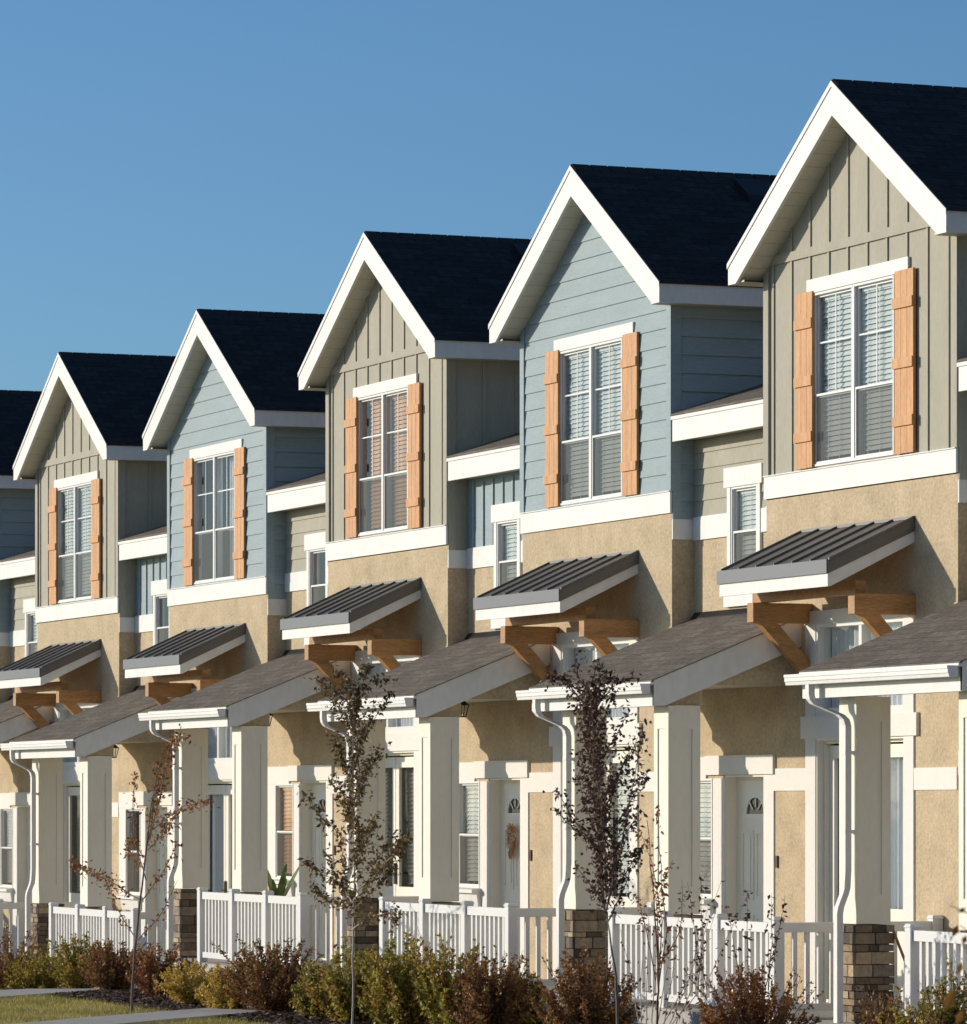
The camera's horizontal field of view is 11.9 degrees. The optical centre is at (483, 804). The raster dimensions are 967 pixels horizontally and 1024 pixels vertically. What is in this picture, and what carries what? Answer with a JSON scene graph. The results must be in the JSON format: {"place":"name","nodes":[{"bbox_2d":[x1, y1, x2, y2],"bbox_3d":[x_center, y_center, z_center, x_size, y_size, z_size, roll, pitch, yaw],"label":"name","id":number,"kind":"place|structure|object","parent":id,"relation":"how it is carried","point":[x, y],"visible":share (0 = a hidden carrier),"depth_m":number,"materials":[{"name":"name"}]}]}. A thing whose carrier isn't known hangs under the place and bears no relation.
{"place":"outdoors","nodes":[
{"label":"outdoors","id":0,"kind":"place"},
{"bbox_2d":[0,988,138,998],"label":"path","id":1,"kind":"structure","parent":0,"point":[11,993],"depth_m":56.60,"materials":[{"name":"concrete"}]},
{"bbox_2d":[0,989,280,1023],"bbox_3d":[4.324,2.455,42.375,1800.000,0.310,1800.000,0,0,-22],"label":"ground","id":2,"kind":"structure","parent":0,"point":[75,1012],"depth_m":51.79,"materials":[{"name":"green plant"}]},
{"bbox_2d":[0,390,41,702],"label":"town house","id":3,"kind":"structure","parent":2,"relation":"on","point":[17,500],"depth_m":71.75,"materials":[{"name":"paint"}]},
{"bbox_2d":[0,352,175,959],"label":"town house","id":4,"kind":"structure","parent":2,"relation":"on","point":[90,467],"depth_m":67.59,"materials":[{"name":"paint"}]},
{"bbox_2d":[23,598,36,656],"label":"small window","id":5,"kind":"structure","parent":4,"relation":"in","point":[28,604],"depth_m":70.81,"materials":[{"name":"white plastic"}]},
{"bbox_2d":[0,795,75,901],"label":"porch window","id":6,"kind":"structure","parent":4,"relation":"in","point":[6,814],"depth_m":71.15,"materials":[{"name":"white glass"}]},
{"bbox_2d":[19,802,75,950],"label":"entry door","id":7,"kind":"structure","parent":4,"relation":"in","point":[24,811],"depth_m":70.39,"materials":[{"name":"paint"}]},
{"bbox_2d":[63,782,79,901],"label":"french door","id":8,"kind":"structure","parent":4,"relation":"in","point":[68,791],"depth_m":68.41,"materials":[{"name":"paint"}]},
{"bbox_2d":[54,471,98,602],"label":"window","id":9,"kind":"structure","parent":4,"relation":"in","point":[74,492],"depth_m":67.78,"materials":[{"name":"white glass"}]},
{"bbox_2d":[59,705,95,764],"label":"transom window","id":10,"kind":"structure","parent":4,"relation":"in","point":[64,713],"depth_m":68.33,"materials":[{"name":"glass"}]},
{"bbox_2d":[66,724,221,1012],"bbox_3d":[-3.817,0.861,51.326,0.504,3.488,4.319,0,0,-22],"label":"sapling","id":11,"kind":"object","parent":2,"relation":"on","point":[175,741],"visible":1,"depth_m":50.82,"materials":[{"name":"brown plant"}]},
{"bbox_2d":[0,309,325,985],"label":"town house","id":12,"kind":"structure","parent":2,"relation":"on","point":[235,428],"depth_m":62.38,"materials":[{"name":"paint"}]},
{"bbox_2d":[109,745,118,757],"bbox_3d":[-5.098,-0.750,63.978,0.140,0.205,0.140,0,0,-22],"label":"porch lantern","id":13,"kind":"object","parent":12,"relation":"hanging from","point":[115,746],"visible":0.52,"depth_m":63.95,"materials":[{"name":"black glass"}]},
{"bbox_2d":[151,579,168,644],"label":"small window","id":14,"kind":"structure","parent":12,"relation":"in","point":[158,588],"depth_m":64.96,"materials":[{"name":"white plastic"}]},
{"bbox_2d":[116,795,211,909],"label":"porch window","id":15,"kind":"structure","parent":12,"relation":"in","point":[131,902],"depth_m":65.42,"materials":[{"name":"white glass"}]},
{"bbox_2d":[148,802,211,955],"bbox_3d":[-4.119,1.100,64.272,0.806,2.280,0.910,0,0,-22],"label":"entry door","id":16,"kind":"structure","parent":12,"relation":"in","point":[156,901],"depth_m":64.42,"materials":[{"name":"paint"}]},
{"bbox_2d":[195,780,231,892],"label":"french door","id":17,"kind":"structure","parent":12,"relation":"in","point":[221,790],"depth_m":62.23,"materials":[{"name":"paint"}]},
{"bbox_2d":[198,727,231,760],"bbox_3d":[-3.466,-1.015,61.780,0.150,0.850,1.860,0,0,-22],"label":"transom window","id":18,"kind":"structure","parent":12,"relation":"in","point":[219,738],"depth_m":61.76,"materials":[{"name":"glass"}]},
{"bbox_2d":[189,439,242,583],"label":"window","id":19,"kind":"structure","parent":12,"relation":"in","point":[213,475],"depth_m":62.64,"materials":[{"name":"white glass"}]},
{"bbox_2d":[3,987,432,1023],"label":"mulch bed","id":20,"kind":"object","parent":2,"relation":"on","point":[179,1009],"visible":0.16,"depth_m":52.21,"materials":[{"name":"brown wood"}]},
{"bbox_2d":[0,923,48,988],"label":"shrub","id":21,"kind":"object","parent":20,"relation":"on","point":[10,957],"visible":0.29,"depth_m":62.05,"materials":[{"name":"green plant"}]},
{"bbox_2d":[1,941,65,988],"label":"shrub","id":22,"kind":"object","parent":20,"relation":"on","point":[37,976],"visible":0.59,"depth_m":59.55,"materials":[{"name":"green plant"}]},
{"bbox_2d":[46,930,108,988],"bbox_3d":[-5.095,1.963,58.532,0.888,0.800,0.817,0,0,-22],"label":"shrub","id":23,"kind":"object","parent":20,"relation":"on","point":[69,976],"visible":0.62,"depth_m":58.41,"materials":[{"name":"green plant"}]},
{"bbox_2d":[77,938,151,989],"bbox_3d":[-4.574,1.977,57.461,0.930,0.679,0.932,0,0,-8],"label":"shrub","id":24,"kind":"object","parent":20,"relation":"on","point":[110,973],"visible":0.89,"depth_m":57.30,"materials":[{"name":"brown plant"}]},
{"bbox_2d":[115,942,203,996],"bbox_3d":[-3.849,1.976,55.729,1.018,0.682,1.079,0,0,-22],"label":"shrub","id":25,"kind":"object","parent":20,"relation":"on","point":[148,968],"visible":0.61,"depth_m":55.59,"materials":[{"name":"orange plant"}]},
{"bbox_2d":[154,961,229,1004],"bbox_3d":[-3.309,2.039,53.277,0.989,0.553,0.874,0,0,-22],"label":"shrub","id":26,"kind":"object","parent":20,"relation":"on","point":[179,986],"visible":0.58,"depth_m":53.09,"materials":[{"name":"yellow plant"}]},
{"bbox_2d":[194,960,250,1009],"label":"shrub","id":27,"kind":"object","parent":20,"relation":"on","point":[222,1001],"visible":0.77,"depth_m":51.83,"materials":[{"name":"yellow plant"}]},
{"bbox_2d":[210,933,323,1011],"bbox_3d":[-2.308,1.868,51.466,1.219,0.896,1.246,0,0,34],"label":"shrub","id":28,"kind":"object","parent":20,"relation":"on","point":[275,994],"visible":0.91,"depth_m":51.27,"materials":[{"name":"brown plant"}]},
{"bbox_2d":[289,959,340,1016],"bbox_3d":[-1.802,1.981,50.122,0.619,0.680,0.644,0,0,-22],"label":"shrub","id":29,"kind":"object","parent":20,"relation":"on","point":[304,1004],"visible":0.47,"depth_m":50.03,"materials":[{"name":"green plant"}]},
{"bbox_2d":[303,935,396,1021],"bbox_3d":[-1.377,1.828,48.915,1.076,0.977,0.989,0,0,-22],"label":"shrub","id":30,"kind":"object","parent":20,"relation":"on","point":[332,996],"visible":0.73,"depth_m":48.73,"materials":[{"name":"green plant"}]},
{"bbox_2d":[355,930,451,1023],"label":"shrub","id":31,"kind":"object","parent":20,"relation":"on","point":[396,1003],"visible":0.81,"depth_m":47.16,"materials":[{"name":"green plant"}]},
{"bbox_2d":[403,931,488,1023],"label":"shrub","id":32,"kind":"object","parent":20,"relation":"on","point":[434,995],"visible":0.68,"depth_m":46.03,"materials":[{"name":"green plant"}]},
{"bbox_2d":[443,945,537,1023],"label":"shrub","id":33,"kind":"object","parent":20,"relation":"on","point":[485,1005],"visible":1,"depth_m":45.23,"materials":[{"name":"brown plant"}]},
{"bbox_2d":[514,972,551,1023],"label":"shrub","id":34,"kind":"object","parent":20,"relation":"on","point":[530,1018],"visible":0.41,"depth_m":45.87,"materials":[{"name":"brown plant"}]},
{"bbox_2d":[526,942,640,1023],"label":"shrub","id":35,"kind":"object","parent":20,"relation":"on","point":[580,1006],"visible":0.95,"depth_m":43.29,"materials":[{"name":"brown plant"}]},
{"bbox_2d":[620,880,749,1023],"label":"bare shrub","id":36,"kind":"object","parent":20,"relation":"on","point":[686,982],"visible":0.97,"depth_m":40.13,"materials":[{"name":"brown plant"}]},
{"bbox_2d":[684,961,823,1023],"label":"shrub","id":37,"kind":"object","parent":20,"relation":"on","point":[751,1007],"visible":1,"depth_m":39.27,"materials":[{"name":"orange plant"}]},
{"bbox_2d":[851,985,902,1023],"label":"shrub","id":38,"kind":"object","parent":20,"relation":"on","point":[868,1019],"visible":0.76,"depth_m":37.91,"materials":[{"name":"brown plant"}]},
{"bbox_2d":[875,986,966,1023],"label":"shrub","id":39,"kind":"object","parent":20,"relation":"on","point":[920,1018],"visible":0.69,"depth_m":36.62,"materials":[{"name":"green plant"}]},
{"bbox_2d":[921,957,966,1023],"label":"shrub","id":40,"kind":"object","parent":20,"relation":"on","point":[940,1015],"visible":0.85,"depth_m":36.16,"materials":[{"name":"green plant"}]},
{"bbox_2d":[130,231,531,987],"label":"town house","id":41,"kind":"structure","parent":2,"relation":"on","point":[410,369],"depth_m":56.37,"materials":[{"name":"paint"}]},
{"bbox_2d":[274,784,293,895],"bbox_3d":[-1.974,0.340,59.503,1.450,1.720,1.180,0,0,-22],"label":"porch window","id":42,"kind":"structure","parent":41,"relation":"in","point":[283,792],"depth_m":59.50,"materials":[{"name":"white glass"}]},
{"bbox_2d":[268,864,299,895],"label":"potted plant","id":43,"kind":"object","parent":41,"relation":"on","point":[281,889],"visible":0.33,"depth_m":56.95,"materials":[{"name":"green plant"}]},
{"bbox_2d":[302,781,325,959],"bbox_3d":[-1.750,0.790,58.424,0.806,2.280,0.910,0,0,-22],"label":"entry door","id":44,"kind":"structure","parent":41,"relation":"in","point":[313,841],"depth_m":58.63,"materials":[{"name":"paint"}]},
{"bbox_2d":[304,532,327,645],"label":"small window","id":45,"kind":"structure","parent":41,"relation":"in","point":[314,544],"depth_m":59.12,"materials":[{"name":"white plastic"}]},
{"bbox_2d":[353,373,417,536],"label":"window","id":46,"kind":"structure","parent":41,"relation":"in","point":[383,419],"depth_m":56.03,"materials":[{"name":"white glass"}]},
{"bbox_2d":[359,657,413,729],"bbox_3d":[-1.096,-1.325,55.932,0.150,0.850,1.860,0,0,-22],"label":"transom window","id":47,"kind":"structure","parent":41,"relation":"in","point":[404,723],"depth_m":55.89,"materials":[{"name":"glass"}]},
{"bbox_2d":[385,751,413,895],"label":"french door","id":48,"kind":"structure","parent":41,"relation":"in","point":[399,765],"depth_m":55.96,"materials":[{"name":"paint"}]},
{"bbox_2d":[296,658,412,1023],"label":"sapling","id":49,"kind":"object","parent":2,"relation":"on","point":[355,705],"visible":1,"depth_m":38.62,"materials":[{"name":"brown plant"}]},
{"bbox_2d":[306,164,776,999],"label":"town house","id":50,"kind":"structure","parent":2,"relation":"on","point":[626,318],"depth_m":50.45,"materials":[{"name":"paint"}]},
{"bbox_2d":[461,701,468,716],"bbox_3d":[-0.246,-1.083,52.004,0.140,0.205,0.140,0,0,-22],"label":"porch lantern","id":51,"kind":"object","parent":50,"relation":"hanging from","point":[464,703],"visible":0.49,"depth_m":51.98,"materials":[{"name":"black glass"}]},
{"bbox_2d":[452,781,480,906],"bbox_3d":[0.396,0.340,53.655,1.450,1.720,1.180,0,0,-22],"label":"porch window","id":52,"kind":"structure","parent":50,"relation":"in","point":[470,789],"depth_m":53.59,"materials":[{"name":"white glass"}]},
{"bbox_2d":[490,778,519,973],"bbox_3d":[0.620,0.790,52.575,0.806,2.280,0.910,0,0,-22],"label":"entry door","id":53,"kind":"structure","parent":50,"relation":"in","point":[504,792],"depth_m":52.77,"materials":[{"name":"paint"}]},
{"bbox_2d":[491,501,521,628],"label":"small window","id":54,"kind":"structure","parent":50,"relation":"in","point":[505,517],"depth_m":53.18,"materials":[{"name":"white plastic"}]},
{"bbox_2d":[505,823,517,858],"bbox_3d":[0.301,0.408,52.405,0.094,0.443,0.300,0,0,-22],"label":"wreath","id":55,"kind":"object","parent":50,"relation":"attached to","point":[510,830],"visible":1,"depth_m":52.41,"materials":[{"name":"brown plant"}]},
{"bbox_2d":[554,322,634,505],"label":"window","id":56,"kind":"structure","parent":50,"relation":"in","point":[590,375],"depth_m":50.25,"materials":[{"name":"white glass"}]},
{"bbox_2d":[562,640,628,722],"bbox_3d":[1.273,-1.325,50.083,0.150,0.850,1.860,0,0,-22],"label":"transom window","id":57,"kind":"structure","parent":50,"relation":"in","point":[569,652],"depth_m":50.59,"materials":[{"name":"glass"}]},
{"bbox_2d":[562,744,628,906],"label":"french door","id":58,"kind":"structure","parent":50,"relation":"in","point":[622,799],"depth_m":49.92,"materials":[{"name":"paint"}]},
{"bbox_2d":[539,650,651,1023],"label":"sapling","id":59,"kind":"object","parent":2,"relation":"on","point":[590,715],"visible":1,"depth_m":34.08,"materials":[{"name":"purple plant"}]},
{"bbox_2d":[516,79,966,1023],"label":"town house","id":60,"kind":"structure","parent":2,"relation":"on","point":[830,493],"depth_m":44.89,"materials":[{"name":"paint"}]},
{"bbox_2d":[693,778,713,918],"bbox_3d":[2.765,0.340,47.807,1.450,1.720,1.180,0,0,-22],"label":"porch window","id":61,"kind":"structure","parent":60,"relation":"in","point":[706,785],"depth_m":47.57,"materials":[{"name":"white glass"}]},
{"bbox_2d":[723,463,763,606],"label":"small window","id":62,"kind":"structure","parent":60,"relation":"in","point":[743,484],"depth_m":47.31,"materials":[{"name":"white plastic"}]},
{"bbox_2d":[725,775,762,992],"bbox_3d":[2.989,0.790,46.727,0.806,2.280,0.910,0,0,-22],"label":"entry door","id":63,"kind":"structure","parent":60,"relation":"in","point":[743,793],"depth_m":46.87,"materials":[{"name":"paint"}]},
{"bbox_2d":[806,257,909,466],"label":"window","id":64,"kind":"structure","parent":60,"relation":"in","point":[854,314],"depth_m":44.34,"materials":[{"name":"white glass"}]},
{"bbox_2d":[816,617,902,711],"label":"transom window","id":65,"kind":"structure","parent":60,"relation":"in","point":[832,639],"depth_m":44.83,"materials":[{"name":"glass"}]},
{"bbox_2d":[816,736,902,1011],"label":"french door","id":66,"kind":"structure","parent":60,"relation":"in","point":[827,754],"depth_m":45.01,"materials":[{"name":"paint"}]},
{"bbox_2d":[784,357,966,1023],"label":"town house","id":67,"kind":"structure","parent":2,"relation":"on","point":[927,654],"depth_m":41.23,"materials":[{"name":"paint"}]},
{"bbox_2d":[893,930,904,963],"bbox_3d":[3.723,1.380,41.062,0.028,0.539,0.671,0,0,-13],"label":"pole","id":68,"kind":"object","parent":67,"relation":"attached to","point":[899,945],"visible":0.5,"depth_m":41.20,"materials":[{"name":"brown wood"}]},
{"bbox_2d":[11,1006,298,1023],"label":"path","id":69,"kind":"structure","parent":0,"point":[162,1016],"depth_m":49.91,"materials":[{"name":"concrete"}]},
{"bbox_2d":[0,0,966,391],"label":"sky","id":70,"kind":"structure","parent":0,"point":[162,162],"materials":[{"name":"blue"}]},
{"bbox_2d":[628,805,684,1023],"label":"sapling","id":71,"kind":"object","parent":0,"point":[656,929],"visible":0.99,"depth_m":39.79,"materials":[{"name":"orange plant"}]},
{"bbox_2d":[683,876,788,989],"bbox_3d":[2.178,1.462,40.209,0.301,1.678,1.939,0,0,-22],"label":"bare shrub","id":72,"kind":"object","parent":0,"point":[776,938],"visible":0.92,"depth_m":40.18,"materials":[{"name":"brown plant"}]},
{"bbox_2d":[944,905,966,1023],"bbox_3d":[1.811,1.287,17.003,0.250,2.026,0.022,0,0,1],"label":"bush","id":73,"kind":"object","parent":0,"point":[949,999],"visible":1,"depth_m":17.00,"materials":[{"name":"orange plant"}]}
]}

